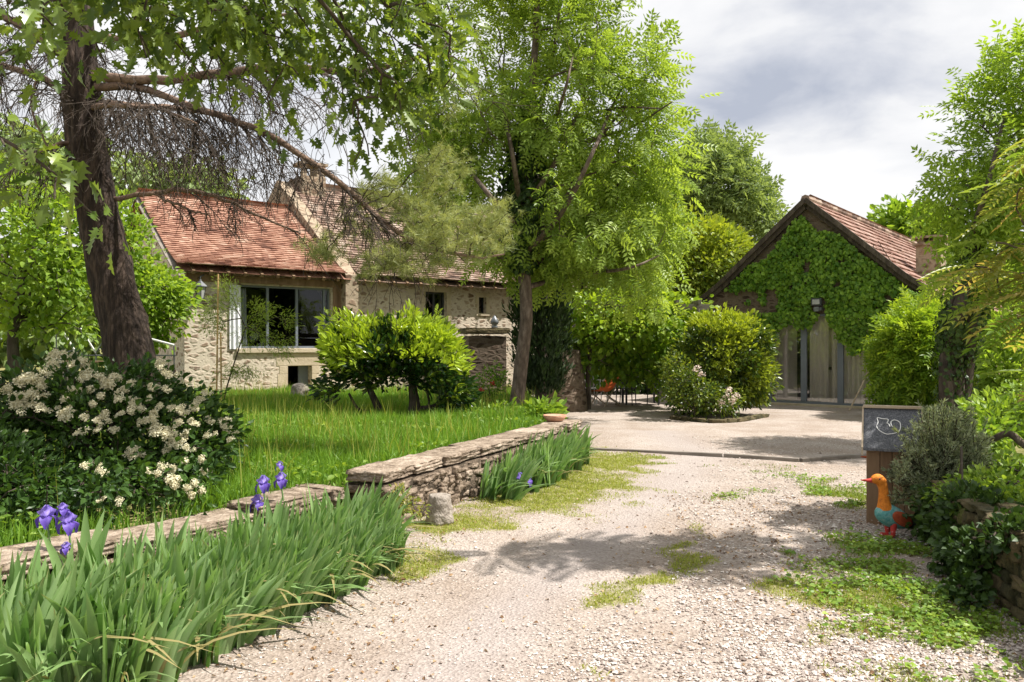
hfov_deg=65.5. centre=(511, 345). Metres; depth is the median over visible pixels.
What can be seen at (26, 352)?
wood
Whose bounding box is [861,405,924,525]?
wooden bin box
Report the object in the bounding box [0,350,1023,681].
ground
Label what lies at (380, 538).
iris plant
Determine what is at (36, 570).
iris plant
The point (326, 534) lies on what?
iris plant
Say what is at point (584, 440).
iris plant
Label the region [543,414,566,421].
terracotta bowl
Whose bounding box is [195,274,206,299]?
wall lantern
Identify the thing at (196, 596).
iris plant
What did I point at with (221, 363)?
bamboo cane
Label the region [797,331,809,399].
inner door
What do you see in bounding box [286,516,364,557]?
iris plant
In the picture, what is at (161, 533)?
iris plant
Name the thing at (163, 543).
iris plant
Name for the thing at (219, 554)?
iris plant
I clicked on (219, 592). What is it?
iris plant
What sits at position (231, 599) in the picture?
iris plant
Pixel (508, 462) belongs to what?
iris plant
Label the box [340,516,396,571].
iris plant
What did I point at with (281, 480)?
iris plant
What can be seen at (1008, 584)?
bank wall
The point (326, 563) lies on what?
iris plant
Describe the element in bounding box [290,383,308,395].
garden rock
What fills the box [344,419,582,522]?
stone wall
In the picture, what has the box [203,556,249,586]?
iris plant
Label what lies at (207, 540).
iris plant
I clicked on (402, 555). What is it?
iris plant
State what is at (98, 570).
iris plant
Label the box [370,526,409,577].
iris plant
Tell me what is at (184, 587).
iris plant
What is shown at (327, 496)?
iris plant
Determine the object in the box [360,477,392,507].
iris plant
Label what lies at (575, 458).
iris plant
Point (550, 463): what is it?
iris plant
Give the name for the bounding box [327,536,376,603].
iris plant
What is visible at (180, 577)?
iris plant
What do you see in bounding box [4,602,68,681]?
iris plant
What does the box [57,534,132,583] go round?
iris plant
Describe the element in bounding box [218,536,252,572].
iris plant
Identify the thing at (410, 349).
laurel shrub
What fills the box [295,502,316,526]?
iris plant
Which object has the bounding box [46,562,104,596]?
iris plant
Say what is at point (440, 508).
stone post
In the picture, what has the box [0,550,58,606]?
iris plant
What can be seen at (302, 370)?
cellar door
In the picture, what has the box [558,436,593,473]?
iris plant
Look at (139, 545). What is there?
iris plant
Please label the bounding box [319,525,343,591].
iris plant
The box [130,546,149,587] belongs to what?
iris plant
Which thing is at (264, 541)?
iris plant
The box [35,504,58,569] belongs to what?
iris plant
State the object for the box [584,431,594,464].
iris plant
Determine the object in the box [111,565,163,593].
iris plant
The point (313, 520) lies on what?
iris plant
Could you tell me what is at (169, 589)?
iris plant
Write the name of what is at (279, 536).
iris plant
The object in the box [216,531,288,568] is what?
iris plant
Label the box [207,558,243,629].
iris plant
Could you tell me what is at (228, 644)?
iris plant
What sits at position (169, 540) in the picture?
iris plant
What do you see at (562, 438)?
iris plant
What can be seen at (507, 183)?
ivy
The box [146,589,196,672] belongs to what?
iris plant
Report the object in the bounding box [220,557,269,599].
iris plant
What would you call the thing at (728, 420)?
stone edging
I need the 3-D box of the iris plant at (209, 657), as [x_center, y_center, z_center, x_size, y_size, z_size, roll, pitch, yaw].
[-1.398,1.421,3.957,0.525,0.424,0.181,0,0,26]
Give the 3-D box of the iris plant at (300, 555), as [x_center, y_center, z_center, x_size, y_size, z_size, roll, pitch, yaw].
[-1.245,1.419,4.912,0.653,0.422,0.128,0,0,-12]
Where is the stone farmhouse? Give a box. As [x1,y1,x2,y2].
[125,161,586,393]
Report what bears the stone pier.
on the ground at (520, 592)
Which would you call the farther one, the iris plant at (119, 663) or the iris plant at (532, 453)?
the iris plant at (532, 453)
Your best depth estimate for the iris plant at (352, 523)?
5.51 m
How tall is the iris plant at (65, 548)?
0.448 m
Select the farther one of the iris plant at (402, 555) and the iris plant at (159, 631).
the iris plant at (402, 555)
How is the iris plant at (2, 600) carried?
on the ground at (520, 592)
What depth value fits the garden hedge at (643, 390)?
26.02 m
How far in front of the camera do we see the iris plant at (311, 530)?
5.19 m
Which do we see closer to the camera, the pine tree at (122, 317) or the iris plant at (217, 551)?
the iris plant at (217, 551)
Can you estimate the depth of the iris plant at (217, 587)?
4.04 m
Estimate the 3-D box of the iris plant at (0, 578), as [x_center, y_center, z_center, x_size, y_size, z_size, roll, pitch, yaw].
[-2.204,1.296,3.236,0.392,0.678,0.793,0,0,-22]
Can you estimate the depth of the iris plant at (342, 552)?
4.94 m
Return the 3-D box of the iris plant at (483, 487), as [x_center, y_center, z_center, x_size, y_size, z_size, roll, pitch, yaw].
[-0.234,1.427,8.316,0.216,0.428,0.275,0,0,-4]
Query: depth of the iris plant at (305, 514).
5.60 m
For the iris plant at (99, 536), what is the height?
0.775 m
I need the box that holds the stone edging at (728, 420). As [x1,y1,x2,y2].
[669,413,769,422]
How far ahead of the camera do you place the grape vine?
19.66 m
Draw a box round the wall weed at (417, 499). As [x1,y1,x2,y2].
[382,482,430,518]
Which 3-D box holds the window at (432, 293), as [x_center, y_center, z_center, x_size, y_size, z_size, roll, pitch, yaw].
[-2.387,-0.750,24.006,0.750,1.700,0.070,0,0,-38]
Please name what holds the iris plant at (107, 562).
on the ground at (520, 592)
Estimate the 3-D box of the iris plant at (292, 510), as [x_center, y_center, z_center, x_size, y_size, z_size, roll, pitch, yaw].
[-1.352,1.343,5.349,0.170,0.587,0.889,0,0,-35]
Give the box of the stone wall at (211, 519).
[0,483,344,585]
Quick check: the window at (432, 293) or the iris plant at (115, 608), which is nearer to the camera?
the iris plant at (115, 608)
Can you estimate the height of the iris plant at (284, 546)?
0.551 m
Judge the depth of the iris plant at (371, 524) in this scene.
5.40 m
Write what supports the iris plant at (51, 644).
on the ground at (520, 592)
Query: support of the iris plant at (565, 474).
on the ground at (520, 592)
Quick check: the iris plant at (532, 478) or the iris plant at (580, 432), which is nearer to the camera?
the iris plant at (532, 478)
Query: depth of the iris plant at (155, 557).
4.50 m
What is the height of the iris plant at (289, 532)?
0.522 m
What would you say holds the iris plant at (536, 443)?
on the ground at (520, 592)
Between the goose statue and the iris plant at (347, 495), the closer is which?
the iris plant at (347, 495)
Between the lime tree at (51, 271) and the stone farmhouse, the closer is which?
the lime tree at (51, 271)
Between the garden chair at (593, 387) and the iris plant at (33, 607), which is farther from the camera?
the garden chair at (593, 387)
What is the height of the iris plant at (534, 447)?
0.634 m
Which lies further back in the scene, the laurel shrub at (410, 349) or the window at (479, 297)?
the window at (479, 297)
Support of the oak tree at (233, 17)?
on the ground at (520, 592)
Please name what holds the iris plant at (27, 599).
on the ground at (520, 592)
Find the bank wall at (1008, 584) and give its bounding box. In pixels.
[930,480,1023,624]
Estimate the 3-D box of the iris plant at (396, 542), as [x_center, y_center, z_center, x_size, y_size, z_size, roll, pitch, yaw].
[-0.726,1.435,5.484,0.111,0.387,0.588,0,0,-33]
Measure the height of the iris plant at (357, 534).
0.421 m
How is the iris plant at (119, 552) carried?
on the ground at (520, 592)
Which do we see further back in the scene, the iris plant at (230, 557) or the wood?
the wood
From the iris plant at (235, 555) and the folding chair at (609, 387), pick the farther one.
the folding chair at (609, 387)
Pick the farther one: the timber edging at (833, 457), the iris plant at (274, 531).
the timber edging at (833, 457)
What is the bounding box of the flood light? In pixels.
[811,298,822,311]
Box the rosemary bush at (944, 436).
[881,397,998,509]
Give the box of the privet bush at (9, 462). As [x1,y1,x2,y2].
[0,424,77,531]
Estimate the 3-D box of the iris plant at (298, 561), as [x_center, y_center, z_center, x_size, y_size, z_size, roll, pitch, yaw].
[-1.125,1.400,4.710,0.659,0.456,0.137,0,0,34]
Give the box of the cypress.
[501,166,577,400]
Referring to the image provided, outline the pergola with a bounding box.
[573,300,709,400]
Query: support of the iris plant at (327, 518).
on the ground at (520, 592)
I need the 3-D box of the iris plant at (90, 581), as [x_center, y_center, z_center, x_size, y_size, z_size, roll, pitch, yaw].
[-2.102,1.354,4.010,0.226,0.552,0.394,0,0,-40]
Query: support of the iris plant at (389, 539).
on the ground at (520, 592)
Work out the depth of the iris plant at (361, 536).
5.32 m
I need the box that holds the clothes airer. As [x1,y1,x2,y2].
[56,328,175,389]
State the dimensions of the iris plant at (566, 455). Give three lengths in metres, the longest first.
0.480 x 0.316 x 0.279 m
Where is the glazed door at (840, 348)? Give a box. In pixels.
[769,314,874,405]
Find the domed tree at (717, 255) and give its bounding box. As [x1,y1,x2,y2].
[636,200,757,303]
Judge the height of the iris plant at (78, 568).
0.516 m
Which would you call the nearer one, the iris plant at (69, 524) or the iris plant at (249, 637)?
the iris plant at (249, 637)
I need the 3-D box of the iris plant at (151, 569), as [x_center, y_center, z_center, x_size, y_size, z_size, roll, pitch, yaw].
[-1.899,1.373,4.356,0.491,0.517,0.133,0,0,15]
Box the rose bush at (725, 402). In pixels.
[654,349,745,418]
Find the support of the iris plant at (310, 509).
on the ground at (520, 592)
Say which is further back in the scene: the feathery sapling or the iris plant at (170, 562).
the feathery sapling
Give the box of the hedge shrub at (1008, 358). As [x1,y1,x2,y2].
[972,302,1023,413]
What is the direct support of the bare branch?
on the ground at (520, 592)
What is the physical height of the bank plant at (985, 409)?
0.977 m
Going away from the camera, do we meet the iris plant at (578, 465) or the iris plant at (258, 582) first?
the iris plant at (258, 582)
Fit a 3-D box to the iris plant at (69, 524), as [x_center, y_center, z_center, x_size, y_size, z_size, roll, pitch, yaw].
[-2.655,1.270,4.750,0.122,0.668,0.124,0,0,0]
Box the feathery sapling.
[191,273,303,398]
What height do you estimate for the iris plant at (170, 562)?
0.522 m
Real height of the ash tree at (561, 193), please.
8.395 m
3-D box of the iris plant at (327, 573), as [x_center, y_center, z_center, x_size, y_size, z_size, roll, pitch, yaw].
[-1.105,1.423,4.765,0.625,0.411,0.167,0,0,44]
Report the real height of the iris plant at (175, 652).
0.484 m
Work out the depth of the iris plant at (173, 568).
4.30 m
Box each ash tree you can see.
[380,0,721,404]
[504,103,688,386]
[898,17,1023,413]
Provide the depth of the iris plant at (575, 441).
9.95 m
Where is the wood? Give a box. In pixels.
[0,229,1023,366]
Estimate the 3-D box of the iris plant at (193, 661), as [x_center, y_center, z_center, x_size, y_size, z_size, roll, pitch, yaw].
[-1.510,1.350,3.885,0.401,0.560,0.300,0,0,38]
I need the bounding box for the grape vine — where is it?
[548,279,719,409]
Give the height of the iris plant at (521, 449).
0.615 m
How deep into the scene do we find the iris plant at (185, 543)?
4.80 m
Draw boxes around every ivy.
[493,94,550,275]
[902,446,1023,613]
[931,242,997,410]
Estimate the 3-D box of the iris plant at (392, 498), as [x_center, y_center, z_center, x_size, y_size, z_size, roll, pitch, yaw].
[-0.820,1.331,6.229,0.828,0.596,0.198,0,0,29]
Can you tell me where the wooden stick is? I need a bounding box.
[848,371,868,410]
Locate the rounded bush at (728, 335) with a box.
[661,302,784,416]
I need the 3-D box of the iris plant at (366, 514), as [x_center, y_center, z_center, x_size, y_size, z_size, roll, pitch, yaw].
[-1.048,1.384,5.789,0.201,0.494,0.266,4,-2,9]
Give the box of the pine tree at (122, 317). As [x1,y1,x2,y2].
[0,0,548,442]
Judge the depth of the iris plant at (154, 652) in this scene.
3.62 m
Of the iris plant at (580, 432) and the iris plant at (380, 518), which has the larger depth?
the iris plant at (580, 432)
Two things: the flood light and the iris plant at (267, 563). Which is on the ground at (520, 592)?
the iris plant at (267, 563)
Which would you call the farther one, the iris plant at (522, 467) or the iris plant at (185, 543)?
the iris plant at (522, 467)
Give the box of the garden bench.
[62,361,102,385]
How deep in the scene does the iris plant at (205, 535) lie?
4.94 m
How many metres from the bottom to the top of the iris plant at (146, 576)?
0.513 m
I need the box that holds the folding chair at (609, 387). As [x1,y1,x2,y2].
[591,376,620,406]
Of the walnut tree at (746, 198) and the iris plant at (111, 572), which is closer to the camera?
the iris plant at (111, 572)
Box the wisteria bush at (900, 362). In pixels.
[855,282,966,415]
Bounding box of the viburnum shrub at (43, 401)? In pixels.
[0,343,254,528]
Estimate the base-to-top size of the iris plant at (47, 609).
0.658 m
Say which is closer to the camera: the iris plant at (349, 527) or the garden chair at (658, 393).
the iris plant at (349, 527)
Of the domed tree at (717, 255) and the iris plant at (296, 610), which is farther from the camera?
the domed tree at (717, 255)
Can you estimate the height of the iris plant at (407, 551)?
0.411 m
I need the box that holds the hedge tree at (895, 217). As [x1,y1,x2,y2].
[866,193,955,263]
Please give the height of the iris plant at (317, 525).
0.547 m
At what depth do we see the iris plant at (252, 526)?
5.31 m
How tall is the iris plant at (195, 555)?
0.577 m
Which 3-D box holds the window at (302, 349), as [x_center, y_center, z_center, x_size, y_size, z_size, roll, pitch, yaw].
[-6.007,-0.675,21.123,2.730,1.750,0.425,0,0,-38]
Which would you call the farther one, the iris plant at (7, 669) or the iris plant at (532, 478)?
the iris plant at (532, 478)
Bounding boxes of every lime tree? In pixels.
[0,152,135,372]
[72,185,205,354]
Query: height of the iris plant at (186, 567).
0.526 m
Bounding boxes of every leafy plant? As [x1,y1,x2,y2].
[463,397,523,412]
[519,390,568,420]
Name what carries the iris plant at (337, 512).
on the ground at (520, 592)
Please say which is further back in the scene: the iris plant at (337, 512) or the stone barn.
the stone barn
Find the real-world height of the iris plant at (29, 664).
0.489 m
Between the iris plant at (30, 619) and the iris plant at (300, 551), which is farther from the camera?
the iris plant at (300, 551)
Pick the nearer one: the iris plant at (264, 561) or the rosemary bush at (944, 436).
the iris plant at (264, 561)
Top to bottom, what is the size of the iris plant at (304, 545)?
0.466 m
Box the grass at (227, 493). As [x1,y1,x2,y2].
[0,383,545,546]
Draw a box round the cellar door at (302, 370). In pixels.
[298,366,307,384]
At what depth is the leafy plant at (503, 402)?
13.33 m
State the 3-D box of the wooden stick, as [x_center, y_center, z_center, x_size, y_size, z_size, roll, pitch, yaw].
[8.650,0.952,19.683,1.015,1.321,0.048,0,0,-31]
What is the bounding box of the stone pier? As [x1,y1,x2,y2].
[546,349,587,411]
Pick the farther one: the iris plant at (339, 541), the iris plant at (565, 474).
the iris plant at (565, 474)
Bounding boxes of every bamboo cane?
[216,274,218,393]
[220,333,221,399]
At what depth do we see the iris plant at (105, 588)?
3.94 m
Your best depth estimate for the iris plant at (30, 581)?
3.99 m
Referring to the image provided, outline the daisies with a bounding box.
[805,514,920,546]
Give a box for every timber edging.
[590,447,722,456]
[723,453,798,461]
[799,453,865,461]
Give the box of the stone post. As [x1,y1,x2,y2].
[425,493,453,525]
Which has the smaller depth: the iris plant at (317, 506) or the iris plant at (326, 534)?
the iris plant at (326, 534)
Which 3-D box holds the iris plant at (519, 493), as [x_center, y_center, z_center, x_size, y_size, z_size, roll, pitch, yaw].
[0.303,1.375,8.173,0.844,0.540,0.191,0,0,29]
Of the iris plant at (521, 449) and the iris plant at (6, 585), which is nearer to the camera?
the iris plant at (6, 585)
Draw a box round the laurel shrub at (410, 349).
[305,298,483,414]
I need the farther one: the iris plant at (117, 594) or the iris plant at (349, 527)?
the iris plant at (349, 527)
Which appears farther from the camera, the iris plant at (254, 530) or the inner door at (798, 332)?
the inner door at (798, 332)
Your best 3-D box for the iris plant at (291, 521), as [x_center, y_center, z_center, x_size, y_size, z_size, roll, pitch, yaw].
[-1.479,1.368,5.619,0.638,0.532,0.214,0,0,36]
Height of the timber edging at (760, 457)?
0.070 m
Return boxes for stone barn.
[699,194,1018,408]
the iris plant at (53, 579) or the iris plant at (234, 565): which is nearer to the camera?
the iris plant at (53, 579)
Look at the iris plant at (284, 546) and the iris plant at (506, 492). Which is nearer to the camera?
the iris plant at (284, 546)
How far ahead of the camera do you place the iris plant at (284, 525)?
5.06 m
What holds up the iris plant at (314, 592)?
on the ground at (520, 592)
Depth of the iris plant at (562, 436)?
10.34 m
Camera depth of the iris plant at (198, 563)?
4.27 m
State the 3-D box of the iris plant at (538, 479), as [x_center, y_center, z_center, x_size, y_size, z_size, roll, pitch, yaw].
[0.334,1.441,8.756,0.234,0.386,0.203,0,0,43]
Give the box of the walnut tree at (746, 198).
[636,116,793,244]
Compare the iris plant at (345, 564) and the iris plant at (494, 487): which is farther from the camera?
the iris plant at (494, 487)
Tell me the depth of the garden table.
22.00 m
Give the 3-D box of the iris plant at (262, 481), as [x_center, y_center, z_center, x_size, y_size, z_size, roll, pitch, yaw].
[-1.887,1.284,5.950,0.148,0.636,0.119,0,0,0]
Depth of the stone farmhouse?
21.82 m
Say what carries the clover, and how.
on the ground at (520, 592)
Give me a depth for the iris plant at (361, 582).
5.23 m
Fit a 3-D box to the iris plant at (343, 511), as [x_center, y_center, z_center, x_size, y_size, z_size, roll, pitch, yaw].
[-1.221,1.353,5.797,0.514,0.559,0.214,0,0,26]
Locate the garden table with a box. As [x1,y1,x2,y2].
[622,377,659,404]
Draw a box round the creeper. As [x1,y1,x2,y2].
[724,215,917,396]
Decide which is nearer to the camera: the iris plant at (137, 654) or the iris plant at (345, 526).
the iris plant at (137, 654)
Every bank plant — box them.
[920,444,1023,517]
[952,379,1023,458]
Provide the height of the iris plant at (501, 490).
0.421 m
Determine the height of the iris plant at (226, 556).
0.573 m
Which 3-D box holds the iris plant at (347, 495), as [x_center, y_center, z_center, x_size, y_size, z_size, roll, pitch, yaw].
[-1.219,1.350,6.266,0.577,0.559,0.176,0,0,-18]
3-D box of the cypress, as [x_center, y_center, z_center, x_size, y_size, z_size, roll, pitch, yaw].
[0.614,-1.384,17.232,1.693,5.768,1.666,0,0,0]
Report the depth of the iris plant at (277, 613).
4.37 m
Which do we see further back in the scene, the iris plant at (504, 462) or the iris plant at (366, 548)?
the iris plant at (504, 462)
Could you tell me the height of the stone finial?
0.290 m
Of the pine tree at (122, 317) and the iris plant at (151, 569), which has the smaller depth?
the iris plant at (151, 569)
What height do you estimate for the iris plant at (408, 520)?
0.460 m
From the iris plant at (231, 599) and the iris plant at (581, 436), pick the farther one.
the iris plant at (581, 436)
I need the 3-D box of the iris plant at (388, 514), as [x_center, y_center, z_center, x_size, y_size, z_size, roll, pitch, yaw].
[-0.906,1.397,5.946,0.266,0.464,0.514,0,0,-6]
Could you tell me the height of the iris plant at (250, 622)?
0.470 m
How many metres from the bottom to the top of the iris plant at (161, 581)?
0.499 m
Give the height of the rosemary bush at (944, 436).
1.095 m
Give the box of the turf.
[376,445,1023,681]
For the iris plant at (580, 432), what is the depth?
10.87 m
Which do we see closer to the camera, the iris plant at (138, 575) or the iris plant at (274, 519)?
the iris plant at (138, 575)
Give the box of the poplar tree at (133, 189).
[0,112,254,217]
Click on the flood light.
(816, 301)
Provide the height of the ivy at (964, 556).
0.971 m
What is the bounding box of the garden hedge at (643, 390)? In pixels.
[531,325,693,394]
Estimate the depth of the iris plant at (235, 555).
4.54 m
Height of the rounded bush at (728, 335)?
2.745 m
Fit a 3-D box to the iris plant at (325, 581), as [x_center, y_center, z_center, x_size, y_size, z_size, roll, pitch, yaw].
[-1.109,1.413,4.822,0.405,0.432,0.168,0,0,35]
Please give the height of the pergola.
2.761 m
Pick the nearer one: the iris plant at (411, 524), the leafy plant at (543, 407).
the iris plant at (411, 524)
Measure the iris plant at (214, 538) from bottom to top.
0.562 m
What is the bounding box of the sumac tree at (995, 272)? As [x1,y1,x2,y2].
[916,139,1023,433]
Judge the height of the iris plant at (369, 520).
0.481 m
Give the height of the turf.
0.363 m
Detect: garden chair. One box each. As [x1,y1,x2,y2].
[585,372,607,404]
[600,380,621,402]
[615,379,636,405]
[646,371,670,405]
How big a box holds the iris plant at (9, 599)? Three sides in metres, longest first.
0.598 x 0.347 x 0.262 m
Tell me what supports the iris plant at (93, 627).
on the ground at (520, 592)
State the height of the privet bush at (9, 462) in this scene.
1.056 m
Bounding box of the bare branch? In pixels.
[972,430,1023,448]
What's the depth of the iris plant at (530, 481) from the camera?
8.32 m
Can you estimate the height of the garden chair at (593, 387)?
0.906 m
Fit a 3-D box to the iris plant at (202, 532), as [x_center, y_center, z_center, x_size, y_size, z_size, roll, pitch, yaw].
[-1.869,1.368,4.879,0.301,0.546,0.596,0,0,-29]
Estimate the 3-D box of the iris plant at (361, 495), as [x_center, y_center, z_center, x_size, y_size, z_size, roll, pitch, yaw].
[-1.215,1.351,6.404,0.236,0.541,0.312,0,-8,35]
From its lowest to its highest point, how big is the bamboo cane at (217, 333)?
2.811 m
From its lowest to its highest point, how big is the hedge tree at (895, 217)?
8.620 m
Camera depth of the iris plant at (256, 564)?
4.43 m
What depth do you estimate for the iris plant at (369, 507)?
5.96 m
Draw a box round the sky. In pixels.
[0,0,1023,261]
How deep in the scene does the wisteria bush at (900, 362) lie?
16.97 m
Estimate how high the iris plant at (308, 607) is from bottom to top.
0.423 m
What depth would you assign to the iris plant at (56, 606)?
3.64 m
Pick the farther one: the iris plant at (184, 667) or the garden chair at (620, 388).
the garden chair at (620, 388)
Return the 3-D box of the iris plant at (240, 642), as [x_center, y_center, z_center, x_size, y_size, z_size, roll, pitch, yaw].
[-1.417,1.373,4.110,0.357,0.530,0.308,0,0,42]
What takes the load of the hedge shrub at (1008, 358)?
on the ground at (520, 592)
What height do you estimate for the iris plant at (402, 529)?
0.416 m
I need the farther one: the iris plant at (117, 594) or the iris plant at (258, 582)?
the iris plant at (258, 582)
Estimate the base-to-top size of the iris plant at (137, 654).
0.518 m
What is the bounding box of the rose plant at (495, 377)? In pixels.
[470,360,510,403]
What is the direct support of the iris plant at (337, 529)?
on the ground at (520, 592)
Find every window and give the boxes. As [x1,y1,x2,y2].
[236,285,329,352]
[426,292,443,322]
[479,297,482,312]
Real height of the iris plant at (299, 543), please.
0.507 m
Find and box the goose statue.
[861,474,915,537]
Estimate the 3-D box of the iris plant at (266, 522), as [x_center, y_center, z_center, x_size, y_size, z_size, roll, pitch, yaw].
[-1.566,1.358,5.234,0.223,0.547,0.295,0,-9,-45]
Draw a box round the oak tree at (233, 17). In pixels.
[0,0,490,274]
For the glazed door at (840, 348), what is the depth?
21.02 m
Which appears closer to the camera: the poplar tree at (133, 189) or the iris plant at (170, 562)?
the iris plant at (170, 562)
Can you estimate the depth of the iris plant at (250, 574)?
4.33 m
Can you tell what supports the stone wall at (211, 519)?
on the ground at (520, 592)
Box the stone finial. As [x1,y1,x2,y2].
[490,315,498,327]
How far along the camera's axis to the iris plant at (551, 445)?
9.74 m
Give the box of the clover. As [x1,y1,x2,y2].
[711,460,1023,681]
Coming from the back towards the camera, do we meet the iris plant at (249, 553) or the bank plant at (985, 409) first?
the bank plant at (985, 409)
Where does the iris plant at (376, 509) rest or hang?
on the ground at (520, 592)
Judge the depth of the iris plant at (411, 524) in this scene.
6.13 m
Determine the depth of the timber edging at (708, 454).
11.66 m
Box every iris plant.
[0,546,26,595]
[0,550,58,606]
[0,566,9,655]
[0,572,148,677]
[0,574,40,604]
[0,577,43,661]
[0,578,10,611]
[0,605,61,681]
[2,561,122,650]
[2,571,30,626]
[2,610,74,681]
[3,569,45,595]
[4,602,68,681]
[6,525,56,610]
[7,582,91,663]
[21,577,90,618]
[30,562,87,588]
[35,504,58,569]
[35,540,76,648]
[37,553,144,657]
[38,507,113,585]
[43,564,128,676]
[43,569,170,654]
[44,584,155,681]
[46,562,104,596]
[50,567,93,597]
[56,502,78,559]
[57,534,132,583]
[59,541,70,558]
[63,562,105,593]
[64,597,113,681]
[65,552,155,599]
[75,528,160,568]
[77,544,198,611]
[82,572,210,653]
[84,535,145,580]
[84,570,180,646]
[87,524,148,579]
[95,587,180,668]
[101,560,169,657]
[102,588,153,681]
[102,592,127,676]
[104,547,173,589]
[107,594,188,681]
[110,563,160,590]
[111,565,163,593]
[112,584,155,681]
[114,551,142,598]
[122,578,175,663]
[124,576,177,624]
[124,581,203,660]
[127,510,191,573]
[128,564,187,596]
[128,564,201,624]
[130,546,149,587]
[130,585,210,681]
[134,531,191,579]
[135,579,167,626]
[137,563,175,595]
[143,592,287,681]
[145,515,206,558]
[145,541,304,599]
[146,551,171,581]
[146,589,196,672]
[150,543,221,604]
[151,531,172,575]
[151,596,227,663]
[153,573,192,627]
[155,540,208,582]
[159,524,200,568]
[160,533,206,601]
[166,546,172,574]
[167,540,219,560]
[169,568,239,667]
[178,574,238,619]
[181,528,213,552]
[182,541,220,570]
[184,605,205,660]
[185,561,295,625]
[186,572,255,656]
[188,538,232,571]
[191,529,219,552]
[193,521,213,556]
[196,524,205,544]
[200,535,248,560]
[201,524,267,572]
[202,586,269,667]
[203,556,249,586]
[204,515,243,546]
[205,569,252,623]
[207,531,274,584]
[207,535,253,575]
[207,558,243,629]
[209,557,263,591]
[211,512,261,546]
[213,494,265,534]
[214,536,256,585]
[215,521,230,555]
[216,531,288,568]
[218,526,254,572]
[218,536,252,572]
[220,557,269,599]
[221,575,340,653]
[222,510,260,552]
[222,561,266,648]
[226,501,270,539]
[228,560,286,634]
[232,515,244,537]
[233,563,330,643]
[236,550,264,586]
[240,497,285,533]
[243,501,283,535]
[243,547,311,588]
[244,564,296,626]
[245,534,269,565]
[247,516,275,543]
[249,475,270,511]
[250,558,305,635]
[253,540,299,599]
[255,518,289,540]
[258,513,275,557]
[258,534,306,553]
[259,545,286,619]
[261,534,289,605]
[267,552,307,598]
[268,544,343,567]
[269,528,304,577]
[271,502,296,531]
[271,516,278,546]
[272,533,308,554]
[273,461,287,502]
[274,501,327,551]
[274,550,311,608]
[275,531,316,586]
[276,509,302,537]
[278,524,296,560]
[278,528,348,578]
[278,555,342,624]
[282,549,346,605]
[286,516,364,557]
[289,497,338,553]
[292,549,326,612]
[293,539,346,591]
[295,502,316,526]
[295,536,376,595]
[297,518,324,551]
[298,516,353,555]
[299,507,347,540]
[302,482,313,517]
[302,546,352,607]
[303,532,367,580]
[304,507,332,530]
[307,508,315,530]
[308,493,352,519]
[312,553,353,596]
[313,488,374,553]
[316,546,359,597]
[317,487,343,514]
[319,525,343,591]
[320,530,373,604]
[320,551,347,577]
[321,500,348,561]
[323,509,349,555]
[324,517,356,541]
[327,509,405,551]
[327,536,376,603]
[329,485,386,523]
[329,517,372,570]
[334,493,360,527]
[335,515,373,552]
[336,483,375,509]
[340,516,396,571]
[341,497,394,523]
[342,480,367,508]
[342,496,369,515]
[342,505,383,532]
[343,537,379,584]
[347,517,392,567]
[349,536,391,589]
[354,521,392,568]
[355,520,415,564]
[356,503,370,524]
[357,542,384,589]
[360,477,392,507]
[363,513,441,559]
[364,528,393,585]
[365,484,417,537]
[366,509,414,563]
[366,513,400,562]
[368,476,438,525]
[369,497,445,533]
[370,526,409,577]
[373,520,408,574]
[374,513,413,537]
[375,509,389,527]
[377,522,403,574]
[378,494,458,532]
[378,506,419,536]
[380,513,415,552]
[383,499,398,523]
[391,515,414,562]
[393,520,430,571]
[396,519,439,566]
[479,459,504,496]
[479,462,498,499]
[480,461,506,494]
[489,460,519,500]
[497,448,521,488]
[501,453,538,500]
[503,450,529,466]
[505,453,571,500]
[514,453,542,491]
[515,441,529,458]
[516,454,536,488]
[516,472,532,486]
[521,451,562,488]
[525,434,552,461]
[527,454,547,490]
[529,430,552,455]
[529,444,539,461]
[531,461,550,492]
[536,432,560,454]
[536,434,561,448]
[536,436,552,485]
[536,448,556,486]
[543,427,575,453]
[547,426,584,450]
[549,438,560,456]
[550,448,598,484]
[553,444,573,463]
[556,445,580,481]
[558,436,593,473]
[562,434,604,478]
[565,423,588,443]
[565,430,581,467]
[568,433,601,447]
[570,437,583,472]
[574,438,610,470]
[580,424,602,463]
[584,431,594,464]
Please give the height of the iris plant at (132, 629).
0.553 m
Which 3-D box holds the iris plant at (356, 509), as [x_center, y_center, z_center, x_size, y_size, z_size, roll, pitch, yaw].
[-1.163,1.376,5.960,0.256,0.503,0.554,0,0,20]
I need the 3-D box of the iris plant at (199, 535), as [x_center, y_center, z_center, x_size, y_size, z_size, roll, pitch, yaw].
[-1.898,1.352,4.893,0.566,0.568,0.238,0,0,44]
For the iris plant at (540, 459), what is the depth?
8.72 m
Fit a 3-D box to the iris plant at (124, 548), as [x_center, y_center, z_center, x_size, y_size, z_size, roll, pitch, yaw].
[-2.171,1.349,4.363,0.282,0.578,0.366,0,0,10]

